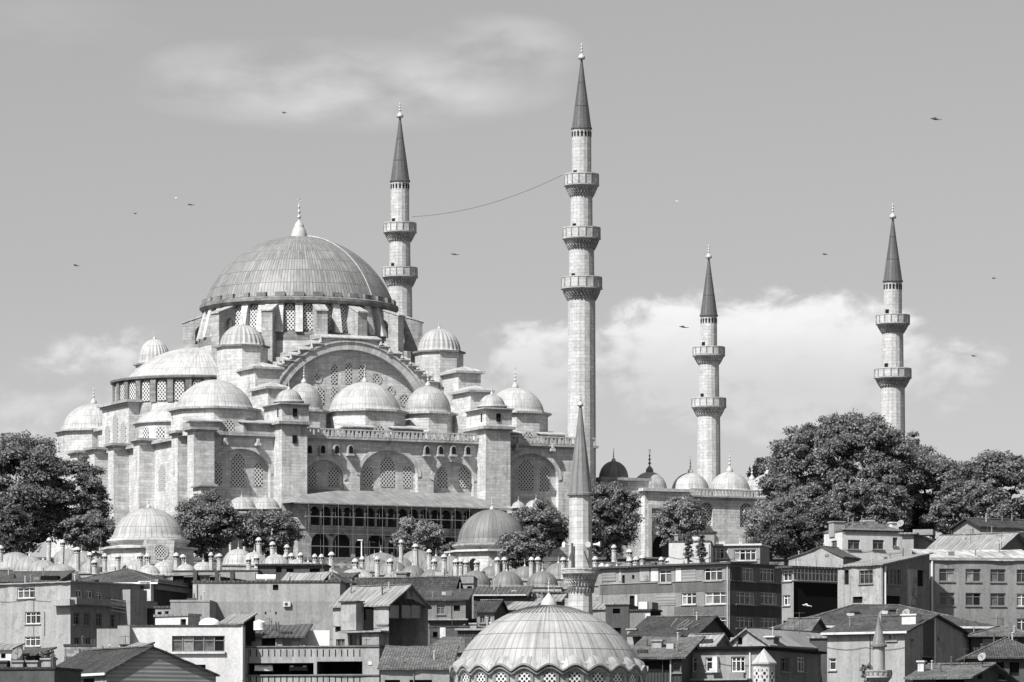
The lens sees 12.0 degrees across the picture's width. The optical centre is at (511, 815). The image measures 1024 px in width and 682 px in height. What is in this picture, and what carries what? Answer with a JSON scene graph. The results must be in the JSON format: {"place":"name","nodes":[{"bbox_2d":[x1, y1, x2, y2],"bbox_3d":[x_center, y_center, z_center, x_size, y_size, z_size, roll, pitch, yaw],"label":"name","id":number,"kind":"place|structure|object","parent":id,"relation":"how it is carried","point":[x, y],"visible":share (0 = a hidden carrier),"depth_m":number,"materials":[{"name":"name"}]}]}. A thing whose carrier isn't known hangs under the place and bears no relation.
{"place":"outdoors","nodes":[
{"label":"outdoors","id":0,"kind":"place"},
{"bbox_2d":[37,557,788,572],"bbox_3d":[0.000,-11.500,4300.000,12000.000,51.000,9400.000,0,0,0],"label":"ground","id":1,"kind":"structure","parent":0,"point":[545,559],"depth_m":673.09,"materials":[{"name":"grey"}]},
{"bbox_2d":[0,643,25,666],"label":"house","id":2,"kind":"structure","parent":1,"relation":"on","point":[6,650],"depth_m":452.38,"materials":[{"name":"white paint"}]},
{"bbox_2d":[0,496,40,555],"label":"tree","id":3,"kind":"object","parent":1,"relation":"on","point":[13,515],"visible":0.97,"depth_m":650.38,"materials":[{"name":"grey plant"}]},
{"bbox_2d":[0,566,74,582],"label":"house","id":4,"kind":"structure","parent":1,"relation":"on","point":[8,576],"depth_m":612.25,"materials":[{"name":"paint"}]},
{"bbox_2d":[0,430,76,552],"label":"tree","id":5,"kind":"object","parent":1,"relation":"on","point":[39,465],"visible":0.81,"depth_m":658.82,"materials":[{"name":"grey plant"}]},
{"bbox_2d":[23,647,56,660],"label":"house","id":6,"kind":"structure","parent":1,"relation":"on","point":[30,653],"depth_m":457.08,"materials":[{"name":"grey"}]},
{"bbox_2d":[0,648,82,681],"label":"house","id":7,"kind":"structure","parent":1,"relation":"on","point":[43,670],"depth_m":417.07,"materials":[{"name":"paint"}]},
{"bbox_2d":[0,538,120,579],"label":"religious school","id":8,"kind":"object","parent":1,"relation":"on","point":[81,563],"visible":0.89,"depth_m":638.81,"materials":[{"name":"grey stone"}]},
{"bbox_2d":[43,453,113,550],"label":"tree","id":9,"kind":"object","parent":1,"relation":"on","point":[90,496],"visible":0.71,"depth_m":662.77,"materials":[{"name":"grey plant"}]},
{"bbox_2d":[0,574,157,664],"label":"house","id":10,"kind":"structure","parent":1,"relation":"on","point":[58,614],"depth_m":593.67,"materials":[{"name":"paint"}]},
{"bbox_2d":[63,636,96,660],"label":"building","id":11,"kind":"structure","parent":1,"relation":"on","point":[70,650],"depth_m":468.37,"materials":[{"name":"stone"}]},
{"bbox_2d":[59,508,117,552],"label":"tree","id":12,"kind":"object","parent":1,"relation":"on","point":[90,521],"visible":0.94,"depth_m":654.73,"materials":[{"name":"grey plant"}]},
{"bbox_2d":[97,629,118,647],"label":"house","id":13,"kind":"structure","parent":1,"relation":"on","point":[106,638],"depth_m":462.04,"materials":[{"name":"paint"}]},
{"bbox_2d":[70,566,192,624],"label":"house","id":14,"kind":"structure","parent":1,"relation":"on","point":[161,591],"depth_m":605.28,"materials":[{"name":"paint"}]},
{"bbox_2d":[56,635,219,681],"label":"house","id":15,"kind":"structure","parent":1,"relation":"on","point":[148,663],"depth_m":427.24,"materials":[{"name":"tile"}]},
{"bbox_2d":[99,495,197,572],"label":"domed tomb","id":16,"kind":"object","parent":1,"relation":"on","point":[157,535],"visible":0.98,"depth_m":643.93,"materials":[{"name":"grey stone"}]},
{"bbox_2d":[153,613,201,624],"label":"house","id":17,"kind":"structure","parent":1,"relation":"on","point":[178,619],"depth_m":458.97,"materials":[{"name":"white paint"}]},
{"bbox_2d":[118,625,245,681],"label":"house","id":18,"kind":"structure","parent":1,"relation":"on","point":[219,650],"depth_m":452.23,"materials":[{"name":"white paint"}]},
{"bbox_2d":[172,636,225,652],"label":"window","id":19,"kind":"structure","parent":18,"relation":"in","point":[179,643],"depth_m":452.46,"materials":[{"name":"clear glass"}]},
{"bbox_2d":[170,591,216,620],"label":"house","id":20,"kind":"structure","parent":1,"relation":"on","point":[205,608],"depth_m":540.18,"materials":[{"name":"grey paint"}]},
{"bbox_2d":[173,489,247,561],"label":"tree","id":21,"kind":"object","parent":1,"relation":"on","point":[211,512],"visible":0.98,"depth_m":662.28,"materials":[{"name":"grey plant"}]},
{"bbox_2d":[172,568,260,599],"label":"house","id":22,"kind":"structure","parent":1,"relation":"on","point":[186,576],"depth_m":610.76,"materials":[{"name":"grey paint"}]},
{"bbox_2d":[220,613,256,641],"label":"house","id":23,"kind":"structure","parent":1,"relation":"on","point":[247,620],"depth_m":461.08,"materials":[{"name":"paint"}]},
{"bbox_2d":[121,537,373,579],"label":"religious school","id":24,"kind":"object","parent":1,"relation":"on","point":[239,558],"visible":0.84,"depth_m":634.26,"materials":[{"name":"grey metal"}]},
{"bbox_2d":[192,573,346,645],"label":"house","id":25,"kind":"structure","parent":1,"relation":"on","point":[289,602],"depth_m":545.47,"materials":[{"name":"paint"}]},
{"bbox_2d":[236,508,306,556],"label":"tree","id":26,"kind":"object","parent":1,"relation":"on","point":[287,530],"visible":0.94,"depth_m":663.59,"materials":[{"name":"grey plant"}]},
{"bbox_2d":[255,554,331,579],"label":"house","id":27,"kind":"structure","parent":1,"relation":"on","point":[279,571],"depth_m":612.34,"materials":[{"name":"paint"}]},
{"bbox_2d":[281,571,331,579],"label":"house","id":28,"kind":"structure","parent":1,"relation":"on","point":[308,576],"depth_m":564.10,"materials":[{"name":"paint"}]},
{"bbox_2d":[245,639,384,681],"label":"house","id":29,"kind":"structure","parent":1,"relation":"on","point":[359,663],"depth_m":453.18,"materials":[{"name":"paint"}]},
{"bbox_2d":[245,618,312,645],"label":"house","id":30,"kind":"structure","parent":29,"relation":"on","point":[271,634],"depth_m":462.55,"materials":[{"name":"grey paint"}]},
{"bbox_2d":[307,630,329,645],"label":"house","id":31,"kind":"structure","parent":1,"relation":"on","point":[318,637],"depth_m":466.06,"materials":[{"name":"white paint"}]},
{"bbox_2d":[50,198,598,556],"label":"mosque","id":32,"kind":"structure","parent":1,"relation":"on","point":[288,376],"depth_m":709.59,"materials":[{"name":"stone"}]},
{"bbox_2d":[231,454,244,486],"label":"lattice window","id":33,"kind":"structure","parent":32,"relation":"in","point":[238,461],"depth_m":692.79,"materials":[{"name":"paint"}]},
{"bbox_2d":[381,457,394,486],"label":"lattice window","id":34,"kind":"structure","parent":32,"relation":"in","point":[387,464],"depth_m":702.50,"materials":[{"name":"paint"}]},
{"bbox_2d":[382,101,417,361],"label":"minaret","id":35,"kind":"object","parent":32,"relation":"on","point":[399,274],"visible":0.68,"depth_m":774.90,"materials":[{"name":"stone"}]},
{"bbox_2d":[519,460,533,490],"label":"lattice window","id":36,"kind":"structure","parent":32,"relation":"in","point":[526,470],"depth_m":711.82,"materials":[{"name":"paint"}]},
{"bbox_2d":[540,466,549,490],"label":"lattice window","id":37,"kind":"structure","parent":32,"relation":"in","point":[544,472],"depth_m":713.04,"materials":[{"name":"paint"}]},
{"bbox_2d":[561,40,602,556],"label":"minaret","id":38,"kind":"object","parent":32,"relation":"on","point":[581,286],"visible":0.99,"depth_m":714.48,"materials":[{"name":"stone"}]},
{"bbox_2d":[329,581,431,645],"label":"house","id":39,"kind":"structure","parent":1,"relation":"on","point":[382,614],"depth_m":491.10,"materials":[{"name":"paint"}]},
{"bbox_2d":[304,504,469,556],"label":"scaffolding","id":40,"kind":"object","parent":1,"relation":"on","point":[338,534],"visible":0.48,"depth_m":690.26,"materials":[{"name":"metal"}]},
{"bbox_2d":[354,570,463,596],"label":"house","id":41,"kind":"structure","parent":1,"relation":"on","point":[421,585],"depth_m":581.21,"materials":[{"name":"paint"}]},
{"bbox_2d":[389,516,446,555],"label":"tree","id":42,"kind":"object","parent":1,"relation":"on","point":[406,535],"visible":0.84,"depth_m":658.97,"materials":[{"name":"grey plant"}]},
{"bbox_2d":[377,645,459,681],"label":"house","id":43,"kind":"structure","parent":1,"relation":"on","point":[428,663],"depth_m":433.82,"materials":[{"name":"grey tile"}]},
{"bbox_2d":[352,539,490,585],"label":"religious school","id":44,"kind":"object","parent":1,"relation":"on","point":[415,562],"visible":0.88,"depth_m":629.82,"materials":[{"name":"grey stone"}]},
{"bbox_2d":[423,584,475,644],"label":"house","id":45,"kind":"structure","parent":1,"relation":"on","point":[447,604],"depth_m":556.32,"materials":[{"name":"paint"}]},
{"bbox_2d":[432,636,474,659],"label":"house","id":46,"kind":"structure","parent":1,"relation":"on","point":[463,642],"depth_m":474.95,"materials":[{"name":"paint"}]},
{"bbox_2d":[428,618,482,644],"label":"house","id":47,"kind":"structure","parent":1,"relation":"on","point":[436,633],"depth_m":530.67,"materials":[{"name":"paint"}]},
{"bbox_2d":[435,567,477,618],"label":"house","id":48,"kind":"structure","parent":1,"relation":"on","point":[469,581],"depth_m":600.01,"materials":[{"name":"grey paint"}]},
{"bbox_2d":[454,611,488,636],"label":"house","id":49,"kind":"structure","parent":1,"relation":"on","point":[473,630],"depth_m":528.50,"materials":[{"name":"concrete"}]},
{"bbox_2d":[444,499,535,571],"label":"domed tomb","id":50,"kind":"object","parent":1,"relation":"on","point":[480,533],"visible":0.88,"depth_m":648.06,"materials":[{"name":"grey metal"}]},
{"bbox_2d":[473,599,509,627],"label":"house","id":51,"kind":"structure","parent":1,"relation":"on","point":[492,610],"depth_m":548.82,"materials":[{"name":"tile"}]},
{"bbox_2d":[194,562,788,567],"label":"terrace wall","id":52,"kind":"structure","parent":1,"relation":"on","point":[349,564],"depth_m":658.00,"materials":[{"name":"stone"}]},
{"bbox_2d":[472,579,533,618],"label":"house","id":53,"kind":"structure","parent":1,"relation":"on","point":[508,595],"depth_m":589.25,"materials":[{"name":"paint"}]},
{"bbox_2d":[495,525,549,568],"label":"tree","id":54,"kind":"object","parent":1,"relation":"on","point":[529,543],"visible":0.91,"depth_m":639.00,"materials":[{"name":"grey plant"}]},
{"bbox_2d":[511,499,568,556],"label":"tree","id":55,"kind":"object","parent":1,"relation":"on","point":[549,520],"visible":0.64,"depth_m":660.16,"materials":[{"name":"grey plant"}]},
{"bbox_2d":[528,589,566,605],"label":"house","id":56,"kind":"structure","parent":1,"relation":"on","point":[559,599],"depth_m":592.96,"materials":[{"name":"paint"}]},
{"bbox_2d":[449,577,648,681],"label":"mosque","id":57,"kind":"structure","parent":1,"relation":"on","point":[548,639],"depth_m":406.29,"materials":[{"name":"grey metal"}]},
{"bbox_2d":[481,545,668,614],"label":"religious school","id":58,"kind":"object","parent":1,"relation":"on","point":[525,575],"visible":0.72,"depth_m":621.86,"materials":[{"name":"grey stone"}]},
{"bbox_2d":[561,390,600,614],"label":"minaret","id":59,"kind":"object","parent":1,"relation":"on","point":[580,574],"visible":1,"depth_m":431.16,"materials":[{"name":"stone"}]},
{"bbox_2d":[591,481,644,561],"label":"tree","id":60,"kind":"object","parent":1,"relation":"on","point":[617,499],"visible":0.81,"depth_m":666.51,"materials":[{"name":"grey plant"}]},
{"bbox_2d":[605,604,637,640],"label":"house","id":61,"kind":"structure","parent":1,"relation":"on","point":[618,618],"depth_m":540.22,"materials":[{"name":"paint"}]},
{"bbox_2d":[628,602,662,647],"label":"house","id":62,"kind":"structure","parent":1,"relation":"on","point":[641,613],"depth_m":536.82,"materials":[{"name":"paint"}]},
{"bbox_2d":[632,624,705,681],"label":"house","id":63,"kind":"structure","parent":1,"relation":"on","point":[666,659],"depth_m":447.67,"materials":[{"name":"grey"}]},
{"bbox_2d":[626,609,734,644],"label":"house","id":64,"kind":"structure","parent":1,"relation":"on","point":[685,625],"depth_m":512.21,"materials":[{"name":"paint"}]},
{"bbox_2d":[651,494,709,546],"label":"tree","id":65,"kind":"object","parent":1,"relation":"on","point":[685,507],"visible":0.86,"depth_m":673.79,"materials":[{"name":"grey plant"}]},
{"bbox_2d":[592,548,785,635],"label":"house","id":66,"kind":"structure","parent":1,"relation":"on","point":[737,598],"depth_m":566.50,"materials":[{"name":"paint"}]},
{"bbox_2d":[702,567,722,581],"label":"window","id":67,"kind":"structure","parent":66,"relation":"in","point":[714,573],"depth_m":563.65,"materials":[{"name":"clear glass"}]},
{"bbox_2d":[703,592,726,605],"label":"window","id":68,"kind":"structure","parent":66,"relation":"in","point":[712,598],"depth_m":563.37,"materials":[{"name":"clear glass"}]},
{"bbox_2d":[735,592,756,605],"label":"window","id":69,"kind":"structure","parent":66,"relation":"in","point":[742,598],"depth_m":564.61,"materials":[{"name":"grey glass"}]},
{"bbox_2d":[668,531,716,563],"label":"house","id":70,"kind":"structure","parent":1,"relation":"on","point":[677,546],"depth_m":592.42,"materials":[{"name":"white paint"}]},
{"bbox_2d":[688,633,731,646],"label":"house","id":71,"kind":"structure","parent":1,"relation":"on","point":[716,640],"depth_m":487.44,"materials":[{"name":"paint"}]},
{"bbox_2d":[596,449,867,556],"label":"courtyard","id":72,"kind":"structure","parent":1,"relation":"on","point":[728,497],"depth_m":726.78,"materials":[{"name":"stone"}]},
{"bbox_2d":[653,535,668,556],"label":"archway","id":73,"kind":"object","parent":72,"relation":"in","point":[663,551],"depth_m":722.15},
{"bbox_2d":[691,242,726,486],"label":"minaret","id":74,"kind":"object","parent":72,"relation":"on","point":[708,405],"visible":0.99,"depth_m":790.53,"materials":[{"name":"stone"}]},
{"bbox_2d":[874,200,911,444],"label":"minaret","id":75,"kind":"object","parent":72,"relation":"on","point":[892,376],"visible":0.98,"depth_m":736.33,"materials":[{"name":"stone"}]},
{"bbox_2d":[713,535,771,563],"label":"house","id":76,"kind":"structure","parent":1,"relation":"on","point":[745,551],"depth_m":596.88,"materials":[{"name":"grey paint"}]},
{"bbox_2d":[733,549,756,561],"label":"window","id":77,"kind":"structure","parent":76,"relation":"in","point":[747,555],"depth_m":596.64,"materials":[{"name":"white glass"}]},
{"bbox_2d":[746,457,766,480],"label":"tree","id":78,"kind":"object","parent":1,"relation":"on","point":[758,470],"visible":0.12,"depth_m":799.09,"materials":[{"name":"grey plant"}]},
{"bbox_2d":[690,641,826,681],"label":"house","id":79,"kind":"structure","parent":1,"relation":"on","point":[723,664],"depth_m":450.24,"materials":[{"name":"grey paint"}]},
{"bbox_2d":[751,649,776,681],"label":"stone turret","id":80,"kind":"object","parent":1,"relation":"on","point":[764,663],"visible":1,"depth_m":417.23,"materials":[{"name":"stone"}]},
{"bbox_2d":[742,499,798,561],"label":"tree","id":81,"kind":"object","parent":1,"relation":"on","point":[754,515],"visible":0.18,"depth_m":666.93,"materials":[{"name":"grey plant"}]},
{"bbox_2d":[730,612,821,650],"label":"house","id":82,"kind":"structure","parent":1,"relation":"on","point":[780,638],"depth_m":495.11,"materials":[{"name":"paint"}]},
{"bbox_2d":[749,510,820,565],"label":"tree","id":83,"kind":"object","parent":1,"relation":"on","point":[780,535],"visible":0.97,"depth_m":648.46,"materials":[{"name":"grey plant"}]},
{"bbox_2d":[755,447,825,523],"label":"tree","id":84,"kind":"object","parent":1,"relation":"on","point":[768,490],"visible":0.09,"depth_m":683.17,"materials":[{"name":"grey plant"}]},
{"bbox_2d":[780,617,827,635],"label":"house","id":85,"kind":"structure","parent":1,"relation":"on","point":[817,624],"depth_m":510.48,"materials":[{"name":"grey paint"}]},
{"bbox_2d":[767,482,849,546],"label":"tree","id":86,"kind":"object","parent":1,"relation":"on","point":[818,503],"visible":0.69,"depth_m":658.01,"materials":[{"name":"grey plant"}]},
{"bbox_2d":[775,566,843,623],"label":"house","id":87,"kind":"structure","parent":1,"relation":"on","point":[814,588],"depth_m":557.45,"materials":[{"name":"grey paint"}]},
{"bbox_2d":[793,569,837,581],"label":"strip window","id":88,"kind":"structure","parent":87,"relation":"in","point":[798,574],"depth_m":558.04,"materials":[{"name":"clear glass"}]},
{"bbox_2d":[807,636,826,681],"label":"house","id":89,"kind":"structure","parent":1,"relation":"on","point":[819,643],"depth_m":500.14,"materials":[{"name":"paint"}]},
{"bbox_2d":[787,542,861,607],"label":"house","id":90,"kind":"structure","parent":1,"relation":"on","point":[823,556],"depth_m":589.59,"materials":[{"name":"paint"}]},
{"bbox_2d":[765,408,936,520],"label":"tree","id":91,"kind":"object","parent":1,"relation":"on","point":[846,438],"visible":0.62,"depth_m":671.82,"materials":[{"name":"grey plant"}]},
{"bbox_2d":[823,515,903,560],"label":"house","id":92,"kind":"structure","parent":1,"relation":"on","point":[865,539],"depth_m":642.06,"materials":[{"name":"white paint"}]},
{"bbox_2d":[825,473,915,531],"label":"tree","id":93,"kind":"object","parent":1,"relation":"on","point":[885,499],"visible":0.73,"depth_m":661.23,"materials":[{"name":"grey plant"}]},
{"bbox_2d":[865,614,891,681],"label":"tiny minaret","id":94,"kind":"object","parent":1,"relation":"on","point":[878,673],"visible":1,"depth_m":431.50,"materials":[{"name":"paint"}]},
{"bbox_2d":[769,604,997,632],"bbox_3d":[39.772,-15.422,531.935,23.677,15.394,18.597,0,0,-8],"label":"roof","id":95,"kind":"structure","parent":1,"relation":"on","point":[833,618],"depth_m":527.97,"materials":[{"name":"paint"}]},
{"bbox_2d":[839,549,932,610],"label":"house","id":96,"kind":"structure","parent":1,"relation":"on","point":[889,578],"depth_m":583.01,"materials":[{"name":"paint"}]},
{"bbox_2d":[886,569,901,585],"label":"window","id":97,"kind":"structure","parent":96,"relation":"in","point":[892,576],"depth_m":581.68,"materials":[{"name":"grey glass"}]},
{"bbox_2d":[820,596,969,681],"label":"house","id":98,"kind":"structure","parent":1,"relation":"on","point":[911,639],"depth_m":475.35,"materials":[{"name":"paint"}]},
{"bbox_2d":[878,431,939,521],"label":"tree","id":99,"kind":"object","parent":1,"relation":"on","point":[917,440],"visible":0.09,"depth_m":686.91,"materials":[{"name":"grey plant"}]},
{"bbox_2d":[898,529,936,554],"bbox_3d":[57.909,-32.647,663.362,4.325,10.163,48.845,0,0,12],"label":"house","id":100,"kind":"structure","parent":1,"relation":"on","point":[916,539],"depth_m":641.12,"materials":[{"name":"paint"}]},
{"bbox_2d":[904,448,979,537],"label":"tree","id":101,"kind":"object","parent":1,"relation":"on","point":[946,468],"visible":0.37,"depth_m":679.63,"materials":[{"name":"grey plant"}]},
{"bbox_2d":[903,656,1018,681],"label":"house","id":102,"kind":"structure","parent":1,"relation":"on","point":[957,672],"depth_m":440.40,"materials":[{"name":"paint"}]},
{"bbox_2d":[910,548,1023,629],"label":"house","id":103,"kind":"structure","parent":1,"relation":"on","point":[984,586],"depth_m":590.75,"materials":[{"name":"paint"}]},
{"bbox_2d":[989,569,1006,582],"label":"window","id":104,"kind":"structure","parent":103,"relation":"in","point":[996,575],"depth_m":590.99,"materials":[{"name":"grey glass"}]},
{"bbox_2d":[989,593,1006,606],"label":"window","id":105,"kind":"structure","parent":103,"relation":"in","point":[996,599],"depth_m":590.99,"materials":[{"name":"grey glass"}]},
{"bbox_2d":[919,477,1019,537],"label":"tree","id":106,"kind":"object","parent":1,"relation":"on","point":[990,505],"visible":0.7,"depth_m":666.11,"materials":[{"name":"grey plant"}]},
{"bbox_2d":[926,529,1023,550],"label":"house","id":107,"kind":"structure","parent":1,"relation":"on","point":[987,541],"depth_m":626.76,"materials":[{"name":"paint"}]},
{"bbox_2d":[948,507,1023,536],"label":"house","id":108,"kind":"structure","parent":1,"relation":"on","point":[1002,524],"depth_m":654.68,"materials":[{"name":"paint"}]},
{"bbox_2d":[956,632,1023,681],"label":"house","id":109,"kind":"structure","parent":1,"relation":"on","point":[1006,654],"depth_m":462.23,"materials":[{"name":"tile"}]},
{"bbox_2d":[958,449,1023,519],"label":"tree","id":110,"kind":"object","parent":1,"relation":"on","point":[997,466],"visible":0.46,"depth_m":683.33,"materials":[{"name":"grey plant"}]},
{"bbox_2d":[965,617,1023,652],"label":"house","id":111,"kind":"structure","parent":1,"relation":"on","point":[984,637],"depth_m":484.21,"materials":[{"name":"grey"}]},
{"bbox_2d":[0,0,1023,556],"label":"sky","id":112,"kind":"structure","parent":0,"point":[783,134],"materials":[{"name":"grey"}]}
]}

